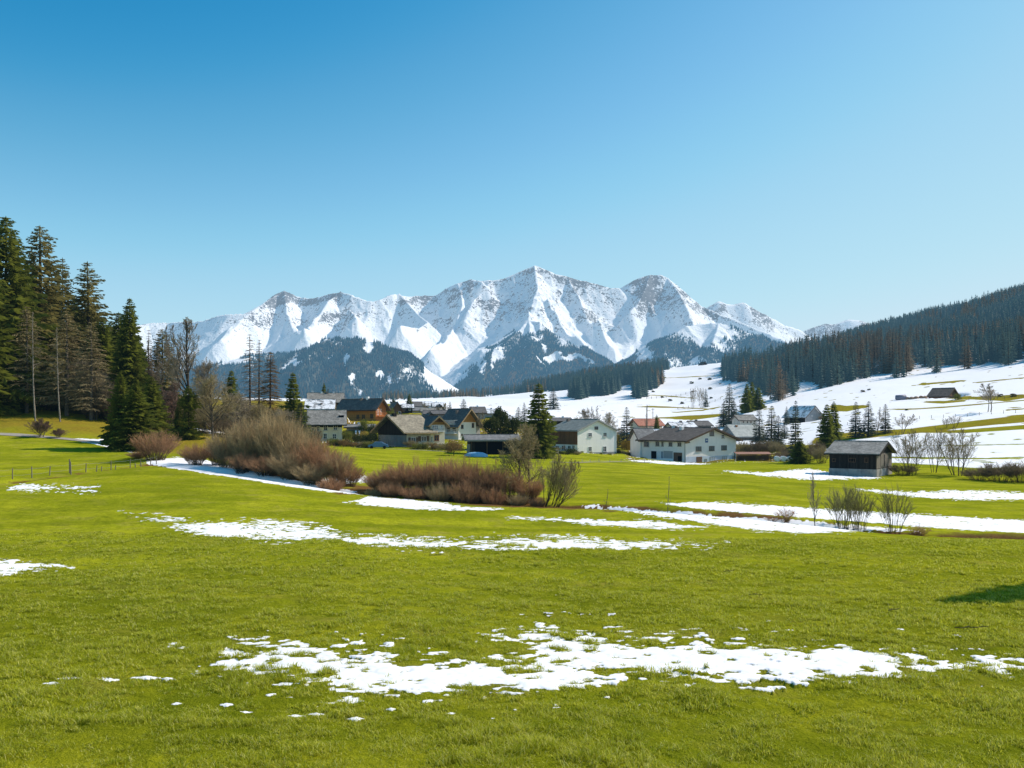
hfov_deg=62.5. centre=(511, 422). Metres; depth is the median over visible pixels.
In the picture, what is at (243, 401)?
bare tree
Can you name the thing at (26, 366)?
larch tree
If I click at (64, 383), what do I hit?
bare tree
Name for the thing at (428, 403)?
house
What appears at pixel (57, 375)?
tree
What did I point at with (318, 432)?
shrub
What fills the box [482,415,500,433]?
yew tree
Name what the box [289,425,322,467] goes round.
willow bush
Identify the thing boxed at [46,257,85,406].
spruce tree
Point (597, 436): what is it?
house
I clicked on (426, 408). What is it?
house
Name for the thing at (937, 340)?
fir tree
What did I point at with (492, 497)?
willow bush
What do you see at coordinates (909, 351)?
fir tree
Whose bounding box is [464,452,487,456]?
tarpaulin heap
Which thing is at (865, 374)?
fir tree
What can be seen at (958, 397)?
shrub
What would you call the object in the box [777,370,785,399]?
fir tree
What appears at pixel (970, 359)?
fir tree
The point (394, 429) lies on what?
house
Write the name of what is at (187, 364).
bare tree
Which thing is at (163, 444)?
willow bush
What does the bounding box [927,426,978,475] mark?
bare tree
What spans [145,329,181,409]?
bare tree
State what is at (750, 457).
log stack
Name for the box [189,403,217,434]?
shrub
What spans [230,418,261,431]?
shrub
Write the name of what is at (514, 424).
yew tree
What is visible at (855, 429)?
conifer
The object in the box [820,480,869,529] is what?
shrub
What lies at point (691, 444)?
farmhouse
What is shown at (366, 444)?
shrub
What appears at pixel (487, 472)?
willow bush
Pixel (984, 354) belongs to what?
fir tree
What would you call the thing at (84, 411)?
shrub
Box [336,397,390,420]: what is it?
chalet
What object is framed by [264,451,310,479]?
willow bush
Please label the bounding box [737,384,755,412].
spruce tree
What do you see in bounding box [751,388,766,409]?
spruce tree
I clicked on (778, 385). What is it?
fir tree
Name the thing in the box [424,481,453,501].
willow bush
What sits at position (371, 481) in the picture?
willow bush
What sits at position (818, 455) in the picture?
shrub
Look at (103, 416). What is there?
shrub
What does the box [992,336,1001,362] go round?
fir tree
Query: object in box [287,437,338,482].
willow bush
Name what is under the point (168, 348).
bare tree
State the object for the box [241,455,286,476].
willow bush
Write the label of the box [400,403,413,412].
house
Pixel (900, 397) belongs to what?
covered hay heap
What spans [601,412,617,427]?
bare tree
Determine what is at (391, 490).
willow bush
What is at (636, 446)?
annexe
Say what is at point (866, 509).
shrub
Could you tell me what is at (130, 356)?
spruce tree
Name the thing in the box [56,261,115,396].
spruce tree
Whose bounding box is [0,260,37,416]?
spruce tree
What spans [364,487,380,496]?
willow bush
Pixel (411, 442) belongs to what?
shrub
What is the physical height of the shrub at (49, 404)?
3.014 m
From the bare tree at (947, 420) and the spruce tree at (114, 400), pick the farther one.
the bare tree at (947, 420)
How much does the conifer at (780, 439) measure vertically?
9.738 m
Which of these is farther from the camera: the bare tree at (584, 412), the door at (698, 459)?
the bare tree at (584, 412)
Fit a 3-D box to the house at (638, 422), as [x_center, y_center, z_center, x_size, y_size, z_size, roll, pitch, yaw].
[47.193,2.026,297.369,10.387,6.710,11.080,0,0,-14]
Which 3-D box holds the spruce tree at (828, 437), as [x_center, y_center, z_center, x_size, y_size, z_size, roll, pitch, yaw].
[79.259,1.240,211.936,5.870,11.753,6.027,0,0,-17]
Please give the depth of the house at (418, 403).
422.74 m
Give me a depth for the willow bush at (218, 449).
88.17 m
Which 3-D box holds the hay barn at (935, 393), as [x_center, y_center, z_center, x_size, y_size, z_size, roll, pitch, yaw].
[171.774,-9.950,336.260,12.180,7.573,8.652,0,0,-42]
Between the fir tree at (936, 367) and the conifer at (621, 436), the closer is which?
the conifer at (621, 436)
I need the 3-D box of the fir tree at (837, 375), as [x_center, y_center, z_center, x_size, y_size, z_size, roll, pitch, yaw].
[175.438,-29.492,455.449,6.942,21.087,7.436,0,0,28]
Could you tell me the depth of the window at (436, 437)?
189.72 m
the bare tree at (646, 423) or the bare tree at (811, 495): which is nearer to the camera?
the bare tree at (811, 495)
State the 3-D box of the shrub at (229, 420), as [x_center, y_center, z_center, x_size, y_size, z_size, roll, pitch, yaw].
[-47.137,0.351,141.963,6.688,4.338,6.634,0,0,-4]
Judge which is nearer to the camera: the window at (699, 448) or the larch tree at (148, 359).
the larch tree at (148, 359)
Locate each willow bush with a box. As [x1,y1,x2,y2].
[125,451,146,458]
[128,429,181,460]
[176,442,212,464]
[200,437,226,464]
[205,425,241,467]
[222,416,256,466]
[224,452,261,473]
[226,414,274,471]
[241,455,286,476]
[252,411,302,474]
[255,406,287,452]
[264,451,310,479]
[266,429,318,478]
[269,408,305,452]
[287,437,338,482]
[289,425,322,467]
[290,462,328,484]
[307,446,359,483]
[316,475,344,490]
[321,451,353,482]
[331,462,365,486]
[359,471,395,492]
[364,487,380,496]
[373,464,399,495]
[376,480,403,497]
[378,457,423,495]
[397,486,433,499]
[402,453,431,498]
[404,459,448,493]
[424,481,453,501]
[429,455,457,497]
[431,456,479,497]
[446,478,484,503]
[454,453,480,486]
[458,463,500,498]
[478,458,504,495]
[480,485,507,504]
[485,467,525,500]
[505,492,529,505]
[513,477,547,501]
[526,497,546,506]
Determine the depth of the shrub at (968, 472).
131.71 m
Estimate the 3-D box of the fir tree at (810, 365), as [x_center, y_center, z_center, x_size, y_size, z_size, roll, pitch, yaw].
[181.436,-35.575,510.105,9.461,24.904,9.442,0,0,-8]
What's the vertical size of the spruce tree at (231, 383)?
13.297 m
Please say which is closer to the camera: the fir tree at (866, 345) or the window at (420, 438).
the window at (420, 438)
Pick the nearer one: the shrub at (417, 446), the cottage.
the shrub at (417, 446)
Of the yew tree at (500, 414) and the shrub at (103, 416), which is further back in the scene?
the yew tree at (500, 414)
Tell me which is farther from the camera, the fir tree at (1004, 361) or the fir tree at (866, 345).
the fir tree at (866, 345)
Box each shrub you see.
[24,417,52,436]
[37,397,64,410]
[49,428,70,437]
[54,395,89,413]
[80,406,101,418]
[93,397,107,419]
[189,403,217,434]
[198,410,223,432]
[206,419,235,437]
[218,414,247,432]
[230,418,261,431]
[294,422,308,437]
[305,424,323,440]
[326,437,338,445]
[336,439,348,446]
[342,431,352,440]
[358,419,368,430]
[360,441,374,447]
[403,440,420,446]
[409,443,425,449]
[434,443,445,450]
[563,447,578,454]
[620,440,629,449]
[736,440,751,456]
[741,441,761,454]
[756,440,776,456]
[762,515,781,521]
[766,441,784,455]
[774,505,798,522]
[775,450,787,456]
[778,447,791,453]
[806,447,816,461]
[807,439,826,458]
[811,445,828,462]
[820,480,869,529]
[841,483,876,531]
[869,482,916,533]
[888,464,920,475]
[905,524,931,535]
[952,394,961,399]
[953,468,994,480]
[975,461,1022,481]
[996,459,1023,482]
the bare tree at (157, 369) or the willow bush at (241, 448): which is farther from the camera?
the bare tree at (157, 369)
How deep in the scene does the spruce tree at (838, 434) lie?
214.28 m
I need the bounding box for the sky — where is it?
[0,0,1023,331]
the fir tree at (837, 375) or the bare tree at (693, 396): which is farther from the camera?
the bare tree at (693, 396)
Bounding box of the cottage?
[729,414,757,423]
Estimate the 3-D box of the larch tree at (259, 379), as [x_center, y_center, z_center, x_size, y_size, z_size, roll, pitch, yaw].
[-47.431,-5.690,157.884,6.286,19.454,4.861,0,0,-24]
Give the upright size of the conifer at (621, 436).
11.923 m
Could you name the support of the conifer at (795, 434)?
on the meadow
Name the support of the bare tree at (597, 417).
on the meadow
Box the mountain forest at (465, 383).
[157,323,784,398]
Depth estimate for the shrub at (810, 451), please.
177.72 m
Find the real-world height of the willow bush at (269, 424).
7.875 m
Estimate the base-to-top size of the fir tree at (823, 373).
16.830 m
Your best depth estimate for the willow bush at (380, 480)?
74.43 m
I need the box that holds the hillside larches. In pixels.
[382,284,1023,399]
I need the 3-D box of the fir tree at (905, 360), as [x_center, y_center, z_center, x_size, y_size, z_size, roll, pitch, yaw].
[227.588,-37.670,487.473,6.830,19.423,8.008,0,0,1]
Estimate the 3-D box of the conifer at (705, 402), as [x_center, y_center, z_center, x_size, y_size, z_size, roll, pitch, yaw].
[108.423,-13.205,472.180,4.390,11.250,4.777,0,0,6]
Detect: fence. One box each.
[5,458,156,478]
[847,410,1015,424]
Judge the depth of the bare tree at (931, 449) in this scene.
143.08 m
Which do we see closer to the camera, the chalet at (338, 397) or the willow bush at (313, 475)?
the willow bush at (313, 475)
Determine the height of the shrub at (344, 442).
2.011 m
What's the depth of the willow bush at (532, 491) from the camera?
71.43 m
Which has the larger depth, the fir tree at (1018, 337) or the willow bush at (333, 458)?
the fir tree at (1018, 337)
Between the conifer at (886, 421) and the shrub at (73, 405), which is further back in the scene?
the conifer at (886, 421)
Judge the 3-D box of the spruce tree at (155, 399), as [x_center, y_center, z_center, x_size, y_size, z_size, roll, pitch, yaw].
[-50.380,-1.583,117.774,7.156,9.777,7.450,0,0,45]
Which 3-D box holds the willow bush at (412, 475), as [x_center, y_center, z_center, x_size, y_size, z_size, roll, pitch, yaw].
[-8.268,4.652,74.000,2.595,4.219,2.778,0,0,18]
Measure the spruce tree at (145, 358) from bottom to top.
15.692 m
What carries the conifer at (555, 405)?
on the meadow
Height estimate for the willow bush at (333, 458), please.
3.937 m
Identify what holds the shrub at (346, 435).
on the meadow
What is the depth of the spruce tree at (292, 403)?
149.54 m
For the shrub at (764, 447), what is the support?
on the meadow
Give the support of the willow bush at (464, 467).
on the meadow
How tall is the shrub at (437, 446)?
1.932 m
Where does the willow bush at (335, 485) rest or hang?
on the meadow
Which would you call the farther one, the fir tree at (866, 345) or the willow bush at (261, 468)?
the fir tree at (866, 345)
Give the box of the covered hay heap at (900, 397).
[895,395,906,399]
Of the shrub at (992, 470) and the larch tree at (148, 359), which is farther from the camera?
the larch tree at (148, 359)
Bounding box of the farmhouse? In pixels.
[635,426,742,461]
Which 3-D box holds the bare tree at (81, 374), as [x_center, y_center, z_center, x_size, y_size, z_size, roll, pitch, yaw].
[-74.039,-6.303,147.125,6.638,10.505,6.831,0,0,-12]
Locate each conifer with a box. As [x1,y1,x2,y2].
[514,407,523,428]
[521,404,528,426]
[546,388,559,409]
[618,407,633,447]
[702,390,709,406]
[715,402,728,426]
[720,383,734,423]
[725,400,739,424]
[750,407,766,446]
[760,406,783,441]
[769,416,787,446]
[780,422,789,438]
[783,406,789,424]
[785,401,805,461]
[845,402,864,437]
[858,401,879,436]
[877,404,891,433]
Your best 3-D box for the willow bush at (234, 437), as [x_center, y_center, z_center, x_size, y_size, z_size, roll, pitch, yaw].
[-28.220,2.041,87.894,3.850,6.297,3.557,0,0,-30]
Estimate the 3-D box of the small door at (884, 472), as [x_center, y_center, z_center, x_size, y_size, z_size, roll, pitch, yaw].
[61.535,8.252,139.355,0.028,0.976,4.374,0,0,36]
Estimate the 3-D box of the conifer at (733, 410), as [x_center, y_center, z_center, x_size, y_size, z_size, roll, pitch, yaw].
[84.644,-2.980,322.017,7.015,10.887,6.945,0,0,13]
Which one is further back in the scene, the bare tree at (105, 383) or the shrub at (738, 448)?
the shrub at (738, 448)
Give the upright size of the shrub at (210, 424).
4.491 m
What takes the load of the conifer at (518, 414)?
on the meadow
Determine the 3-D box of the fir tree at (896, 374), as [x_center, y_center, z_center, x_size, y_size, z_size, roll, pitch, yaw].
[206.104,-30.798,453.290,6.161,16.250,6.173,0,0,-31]
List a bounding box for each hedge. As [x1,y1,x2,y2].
[351,431,368,442]
[366,431,380,441]
[367,423,377,438]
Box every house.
[306,409,346,440]
[343,422,375,429]
[370,413,438,446]
[389,402,404,413]
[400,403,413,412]
[412,401,422,406]
[412,407,420,412]
[420,406,441,414]
[421,415,449,443]
[422,401,431,406]
[423,409,447,417]
[431,402,444,406]
[442,408,481,439]
[469,405,486,418]
[485,408,495,416]
[549,416,571,424]
[550,419,618,453]
[627,418,664,430]
[663,421,697,427]
[686,420,713,426]
[722,424,762,439]
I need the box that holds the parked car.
[368,442,387,448]
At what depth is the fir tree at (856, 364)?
485.03 m
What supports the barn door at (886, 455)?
in the barn at (864, 458)
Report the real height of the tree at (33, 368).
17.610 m
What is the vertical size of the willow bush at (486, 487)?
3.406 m
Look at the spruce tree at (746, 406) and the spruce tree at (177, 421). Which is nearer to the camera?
the spruce tree at (177, 421)
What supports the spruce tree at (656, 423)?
on the meadow
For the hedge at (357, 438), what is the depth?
185.37 m
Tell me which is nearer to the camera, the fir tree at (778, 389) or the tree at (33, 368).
the tree at (33, 368)
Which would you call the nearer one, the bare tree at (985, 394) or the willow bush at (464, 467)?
the willow bush at (464, 467)
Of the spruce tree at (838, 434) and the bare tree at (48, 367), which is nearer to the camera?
the bare tree at (48, 367)
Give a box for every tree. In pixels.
[0,217,70,410]
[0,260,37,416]
[2,307,54,412]
[8,226,89,406]
[20,312,43,420]
[32,311,97,415]
[38,355,59,406]
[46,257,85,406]
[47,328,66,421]
[50,367,81,399]
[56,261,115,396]
[57,322,117,420]
[68,357,103,412]
[71,356,110,419]
[72,319,117,415]
[84,372,112,416]
[96,382,126,421]
[97,372,133,450]
[100,298,152,414]
[103,383,163,451]
[110,312,121,361]
[137,341,150,373]
[142,330,157,382]
[142,377,177,439]
[144,339,165,388]
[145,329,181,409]
[154,317,200,410]
[159,382,183,430]
[163,325,183,425]
[169,403,187,437]
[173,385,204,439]
[178,373,243,439]
[190,357,228,409]
[206,391,257,424]
[220,370,239,411]
[239,337,261,405]
[241,403,283,424]
[248,340,267,412]
[254,352,283,414]
[267,407,314,429]
[277,373,310,430]
[289,403,318,445]
[405,395,412,403]
[440,440,463,455]
[477,412,485,433]
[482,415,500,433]
[491,435,552,497]
[493,406,514,433]
[504,416,520,446]
[506,421,550,498]
[517,383,558,458]
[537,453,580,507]
[578,408,593,418]
[590,406,601,420]
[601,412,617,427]
[616,428,625,437]
[644,408,648,427]
[653,416,659,428]
[690,388,696,407]
[697,386,704,407]
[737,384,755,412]
[747,382,757,397]
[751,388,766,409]
[765,369,772,399]
[769,367,782,400]
[772,362,785,400]
[772,369,784,400]
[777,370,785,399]
[782,355,787,381]
[783,371,790,397]
[783,438,810,463]
[789,348,800,380]
[789,365,798,391]
[803,343,815,381]
[807,353,815,381]
[807,472,822,525]
[816,405,837,447]
[820,358,826,385]
[825,353,836,385]
[829,403,845,439]
[831,354,843,384]
[847,347,858,378]
[851,350,860,377]
[858,345,870,378]
[858,348,868,375]
[864,335,872,362]
[865,346,874,371]
[869,335,879,369]
[874,408,883,434]
[876,341,887,373]
[880,335,895,370]
[886,331,893,363]
[888,429,931,474]
[890,350,901,377]
[894,345,902,374]
[894,414,915,433]
[895,335,902,367]
[901,342,912,375]
[902,335,914,370]
[902,340,911,370]
[903,335,914,369]
[918,335,932,367]
[918,336,927,361]
[922,428,947,472]
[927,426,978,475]
[931,347,941,372]
[932,336,943,371]
[942,418,951,426]
[950,416,963,425]
[955,334,965,364]
[958,337,969,368]
[961,336,972,367]
[972,341,983,362]
[973,323,977,341]
[973,383,998,411]
[979,334,988,362]
[992,335,1000,362]
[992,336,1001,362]
[997,334,1007,363]
[999,335,1013,364]
[1003,330,1018,362]
[1005,327,1013,352]
[1010,329,1016,358]
[1014,327,1023,358]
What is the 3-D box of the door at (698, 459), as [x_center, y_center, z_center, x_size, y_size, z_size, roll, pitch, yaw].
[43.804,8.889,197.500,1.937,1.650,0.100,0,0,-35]
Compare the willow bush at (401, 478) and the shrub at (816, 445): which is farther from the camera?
the shrub at (816, 445)
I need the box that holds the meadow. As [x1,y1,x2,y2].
[0,352,1023,767]
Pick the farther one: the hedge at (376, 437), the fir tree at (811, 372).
the fir tree at (811, 372)
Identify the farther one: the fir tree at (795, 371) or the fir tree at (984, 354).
the fir tree at (795, 371)
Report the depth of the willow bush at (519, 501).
70.17 m
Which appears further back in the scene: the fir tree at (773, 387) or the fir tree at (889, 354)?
the fir tree at (889, 354)
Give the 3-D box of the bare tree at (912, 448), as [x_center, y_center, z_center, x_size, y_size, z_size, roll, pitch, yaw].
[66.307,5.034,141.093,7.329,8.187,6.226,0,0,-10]
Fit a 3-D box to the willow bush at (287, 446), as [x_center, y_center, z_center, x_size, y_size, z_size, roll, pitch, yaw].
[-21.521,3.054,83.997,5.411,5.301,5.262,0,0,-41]
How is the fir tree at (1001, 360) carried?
on the meadow
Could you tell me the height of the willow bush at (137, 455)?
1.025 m
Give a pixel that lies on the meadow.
(174, 492)
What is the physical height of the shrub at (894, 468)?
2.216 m
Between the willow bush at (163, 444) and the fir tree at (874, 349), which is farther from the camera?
the fir tree at (874, 349)
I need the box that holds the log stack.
[734,452,770,460]
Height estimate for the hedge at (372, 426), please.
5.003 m
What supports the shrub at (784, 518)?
on the meadow
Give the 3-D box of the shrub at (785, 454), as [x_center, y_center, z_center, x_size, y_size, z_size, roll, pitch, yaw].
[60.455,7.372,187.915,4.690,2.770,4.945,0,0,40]
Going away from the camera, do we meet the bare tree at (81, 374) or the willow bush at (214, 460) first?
the willow bush at (214, 460)
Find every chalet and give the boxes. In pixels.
[307,391,344,405]
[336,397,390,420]
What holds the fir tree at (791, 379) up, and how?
on the meadow
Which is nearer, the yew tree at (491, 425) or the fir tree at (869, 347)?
the yew tree at (491, 425)
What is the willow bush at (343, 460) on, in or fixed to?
on the meadow
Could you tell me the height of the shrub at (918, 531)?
1.174 m
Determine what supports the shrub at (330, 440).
on the meadow
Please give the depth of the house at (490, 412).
345.43 m
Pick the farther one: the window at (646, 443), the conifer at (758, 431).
the conifer at (758, 431)
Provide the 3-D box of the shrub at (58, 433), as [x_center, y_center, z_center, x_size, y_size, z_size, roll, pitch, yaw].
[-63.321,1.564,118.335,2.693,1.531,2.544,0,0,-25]
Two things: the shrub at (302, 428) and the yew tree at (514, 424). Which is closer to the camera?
the shrub at (302, 428)
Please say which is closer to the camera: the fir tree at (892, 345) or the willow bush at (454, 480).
the willow bush at (454, 480)
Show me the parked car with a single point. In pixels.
(379, 444)
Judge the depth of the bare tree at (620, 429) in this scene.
249.85 m
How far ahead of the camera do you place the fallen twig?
21.20 m
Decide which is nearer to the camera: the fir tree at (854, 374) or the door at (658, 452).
the door at (658, 452)
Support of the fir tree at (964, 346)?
on the meadow
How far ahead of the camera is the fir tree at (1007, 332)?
464.90 m
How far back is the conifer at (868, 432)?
224.51 m
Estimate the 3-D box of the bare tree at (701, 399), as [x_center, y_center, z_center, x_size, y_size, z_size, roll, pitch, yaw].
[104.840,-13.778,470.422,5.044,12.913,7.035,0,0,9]
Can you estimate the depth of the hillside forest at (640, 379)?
677.00 m
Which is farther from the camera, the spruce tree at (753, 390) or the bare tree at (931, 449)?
the spruce tree at (753, 390)
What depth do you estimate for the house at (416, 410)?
350.34 m
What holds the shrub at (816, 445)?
on the meadow
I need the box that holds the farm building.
[781,406,821,422]
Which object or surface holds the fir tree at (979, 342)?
on the meadow
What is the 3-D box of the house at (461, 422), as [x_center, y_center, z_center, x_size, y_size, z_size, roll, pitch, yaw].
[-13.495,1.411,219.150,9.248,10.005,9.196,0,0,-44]
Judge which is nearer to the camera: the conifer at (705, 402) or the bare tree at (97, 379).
the bare tree at (97, 379)
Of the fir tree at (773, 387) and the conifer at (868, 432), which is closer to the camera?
the conifer at (868, 432)
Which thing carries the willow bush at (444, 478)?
on the meadow
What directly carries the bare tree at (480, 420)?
on the meadow
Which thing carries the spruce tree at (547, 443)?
on the meadow
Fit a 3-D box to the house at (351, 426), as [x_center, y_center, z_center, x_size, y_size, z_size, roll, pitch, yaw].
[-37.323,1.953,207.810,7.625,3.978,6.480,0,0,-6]
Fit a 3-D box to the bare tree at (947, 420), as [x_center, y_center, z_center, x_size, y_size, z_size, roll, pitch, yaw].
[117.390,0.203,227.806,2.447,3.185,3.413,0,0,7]
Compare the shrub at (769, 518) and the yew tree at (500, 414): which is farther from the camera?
the yew tree at (500, 414)
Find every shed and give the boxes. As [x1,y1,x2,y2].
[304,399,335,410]
[461,434,520,453]
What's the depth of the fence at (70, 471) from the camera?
81.97 m
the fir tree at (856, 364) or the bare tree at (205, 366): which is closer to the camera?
the bare tree at (205, 366)
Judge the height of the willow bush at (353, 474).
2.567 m
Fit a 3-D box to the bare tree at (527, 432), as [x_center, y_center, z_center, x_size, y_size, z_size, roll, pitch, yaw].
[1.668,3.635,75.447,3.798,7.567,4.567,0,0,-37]
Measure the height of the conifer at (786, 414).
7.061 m
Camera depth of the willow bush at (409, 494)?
71.56 m
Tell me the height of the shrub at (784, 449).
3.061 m
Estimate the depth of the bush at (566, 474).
69.57 m
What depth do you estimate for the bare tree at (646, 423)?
274.48 m
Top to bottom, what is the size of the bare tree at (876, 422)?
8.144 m
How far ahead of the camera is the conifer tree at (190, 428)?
123.56 m
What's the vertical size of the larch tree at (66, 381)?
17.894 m
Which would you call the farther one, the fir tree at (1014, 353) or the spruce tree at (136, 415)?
the fir tree at (1014, 353)
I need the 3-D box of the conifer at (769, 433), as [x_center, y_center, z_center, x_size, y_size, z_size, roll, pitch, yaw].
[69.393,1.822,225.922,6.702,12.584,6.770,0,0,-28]
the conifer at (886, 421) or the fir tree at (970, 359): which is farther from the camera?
the fir tree at (970, 359)
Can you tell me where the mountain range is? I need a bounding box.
[136,266,865,398]
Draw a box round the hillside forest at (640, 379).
[381,282,1023,399]
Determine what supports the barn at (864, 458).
on the meadow
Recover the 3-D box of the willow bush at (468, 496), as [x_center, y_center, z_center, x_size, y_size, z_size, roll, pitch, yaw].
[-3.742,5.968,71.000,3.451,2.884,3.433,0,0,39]
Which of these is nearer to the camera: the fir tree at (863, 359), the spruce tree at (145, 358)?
the spruce tree at (145, 358)
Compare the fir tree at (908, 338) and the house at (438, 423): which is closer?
the house at (438, 423)
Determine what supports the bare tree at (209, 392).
on the meadow
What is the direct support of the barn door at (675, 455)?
in the farmhouse
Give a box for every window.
[408,437,417,442]
[418,436,428,441]
[434,435,438,440]
[644,441,648,446]
[695,446,701,451]
[709,446,714,450]
[721,445,726,450]
[848,458,855,461]
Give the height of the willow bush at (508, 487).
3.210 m
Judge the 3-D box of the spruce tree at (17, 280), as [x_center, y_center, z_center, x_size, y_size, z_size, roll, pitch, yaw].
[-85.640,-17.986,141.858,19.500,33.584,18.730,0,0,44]
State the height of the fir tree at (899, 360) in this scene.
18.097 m
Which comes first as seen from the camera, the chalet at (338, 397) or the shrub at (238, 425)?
the shrub at (238, 425)
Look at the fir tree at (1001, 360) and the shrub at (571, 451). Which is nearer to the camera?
the shrub at (571, 451)
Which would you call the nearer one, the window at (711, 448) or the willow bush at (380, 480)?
the willow bush at (380, 480)
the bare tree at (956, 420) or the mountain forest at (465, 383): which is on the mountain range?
the mountain forest at (465, 383)
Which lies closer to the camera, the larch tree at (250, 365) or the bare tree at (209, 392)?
the bare tree at (209, 392)
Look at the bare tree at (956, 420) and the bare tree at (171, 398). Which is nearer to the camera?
the bare tree at (171, 398)
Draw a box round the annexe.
[627,426,674,456]
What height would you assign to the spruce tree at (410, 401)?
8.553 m
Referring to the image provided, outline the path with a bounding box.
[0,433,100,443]
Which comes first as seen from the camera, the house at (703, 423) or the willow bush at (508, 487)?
the willow bush at (508, 487)
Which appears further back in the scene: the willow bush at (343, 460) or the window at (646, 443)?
the window at (646, 443)
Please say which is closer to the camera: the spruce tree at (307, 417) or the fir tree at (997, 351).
the spruce tree at (307, 417)
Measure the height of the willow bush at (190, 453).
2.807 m
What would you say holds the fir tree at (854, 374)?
on the meadow
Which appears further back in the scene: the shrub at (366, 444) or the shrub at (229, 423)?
the shrub at (366, 444)
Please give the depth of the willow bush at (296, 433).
85.72 m
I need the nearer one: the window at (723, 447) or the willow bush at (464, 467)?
the willow bush at (464, 467)
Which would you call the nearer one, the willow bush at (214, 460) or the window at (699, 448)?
the willow bush at (214, 460)
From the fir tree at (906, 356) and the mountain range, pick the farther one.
the mountain range
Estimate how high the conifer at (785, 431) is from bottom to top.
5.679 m
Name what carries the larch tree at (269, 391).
on the meadow
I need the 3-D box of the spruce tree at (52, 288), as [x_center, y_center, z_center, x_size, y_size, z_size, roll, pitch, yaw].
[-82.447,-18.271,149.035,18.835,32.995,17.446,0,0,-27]
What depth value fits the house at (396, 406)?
301.01 m
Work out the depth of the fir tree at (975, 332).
567.38 m
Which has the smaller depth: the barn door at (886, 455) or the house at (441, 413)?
the barn door at (886, 455)
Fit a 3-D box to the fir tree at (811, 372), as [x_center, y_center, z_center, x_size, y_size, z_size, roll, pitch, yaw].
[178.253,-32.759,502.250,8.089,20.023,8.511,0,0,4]
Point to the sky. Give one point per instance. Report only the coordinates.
(805, 164)
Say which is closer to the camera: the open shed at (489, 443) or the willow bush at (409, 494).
the willow bush at (409, 494)
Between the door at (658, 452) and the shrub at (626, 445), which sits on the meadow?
the shrub at (626, 445)
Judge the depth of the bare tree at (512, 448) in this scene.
74.19 m
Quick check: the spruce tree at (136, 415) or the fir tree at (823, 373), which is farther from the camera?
the fir tree at (823, 373)
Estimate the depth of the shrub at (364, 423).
204.59 m
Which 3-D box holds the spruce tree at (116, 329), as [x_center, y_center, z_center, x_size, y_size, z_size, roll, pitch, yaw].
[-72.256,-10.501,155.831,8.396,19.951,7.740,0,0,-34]
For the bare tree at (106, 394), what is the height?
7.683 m
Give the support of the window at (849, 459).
in the barn at (864, 458)
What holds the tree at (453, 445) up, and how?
on the meadow
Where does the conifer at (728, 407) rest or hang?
on the meadow
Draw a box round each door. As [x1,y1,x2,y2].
[657,451,660,458]
[673,452,681,460]
[696,457,701,461]
[881,454,887,466]
[882,469,887,475]
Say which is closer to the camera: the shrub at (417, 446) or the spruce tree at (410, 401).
the shrub at (417, 446)
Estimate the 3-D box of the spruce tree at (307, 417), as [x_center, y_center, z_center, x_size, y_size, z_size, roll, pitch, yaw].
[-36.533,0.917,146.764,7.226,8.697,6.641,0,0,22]
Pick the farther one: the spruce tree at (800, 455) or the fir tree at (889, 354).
the fir tree at (889, 354)
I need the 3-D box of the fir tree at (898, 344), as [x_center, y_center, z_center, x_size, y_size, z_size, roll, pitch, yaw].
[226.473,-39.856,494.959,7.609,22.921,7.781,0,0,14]
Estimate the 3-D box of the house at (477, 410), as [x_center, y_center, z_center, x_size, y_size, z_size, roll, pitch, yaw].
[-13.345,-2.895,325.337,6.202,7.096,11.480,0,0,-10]
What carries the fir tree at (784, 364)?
on the meadow
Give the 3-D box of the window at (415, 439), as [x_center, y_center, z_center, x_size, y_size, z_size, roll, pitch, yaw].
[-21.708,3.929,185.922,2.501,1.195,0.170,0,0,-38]
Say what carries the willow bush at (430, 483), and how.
on the meadow
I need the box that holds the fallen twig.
[954,625,988,627]
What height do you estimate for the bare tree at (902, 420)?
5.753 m
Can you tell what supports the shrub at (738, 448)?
on the meadow
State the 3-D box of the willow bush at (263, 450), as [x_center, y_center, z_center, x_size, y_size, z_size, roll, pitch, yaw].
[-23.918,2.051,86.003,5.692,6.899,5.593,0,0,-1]
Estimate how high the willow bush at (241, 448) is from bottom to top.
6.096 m
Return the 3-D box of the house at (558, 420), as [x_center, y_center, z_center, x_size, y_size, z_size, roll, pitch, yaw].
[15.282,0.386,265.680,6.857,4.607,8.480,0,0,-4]
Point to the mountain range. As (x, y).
(450, 333)
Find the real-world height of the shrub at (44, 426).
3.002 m
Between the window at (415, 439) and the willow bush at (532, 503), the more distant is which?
the window at (415, 439)
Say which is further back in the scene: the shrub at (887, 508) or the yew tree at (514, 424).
the yew tree at (514, 424)
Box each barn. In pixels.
[824,440,896,476]
[927,387,958,398]
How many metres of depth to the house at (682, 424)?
270.81 m
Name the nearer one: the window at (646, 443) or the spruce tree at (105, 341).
the spruce tree at (105, 341)
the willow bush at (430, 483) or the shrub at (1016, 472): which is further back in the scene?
the shrub at (1016, 472)
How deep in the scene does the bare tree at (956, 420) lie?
227.37 m
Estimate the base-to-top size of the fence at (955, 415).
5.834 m
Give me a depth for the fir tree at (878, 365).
498.47 m
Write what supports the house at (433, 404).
on the meadow
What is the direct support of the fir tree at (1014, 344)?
on the meadow
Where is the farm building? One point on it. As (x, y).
(809, 413)
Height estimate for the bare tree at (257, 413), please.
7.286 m

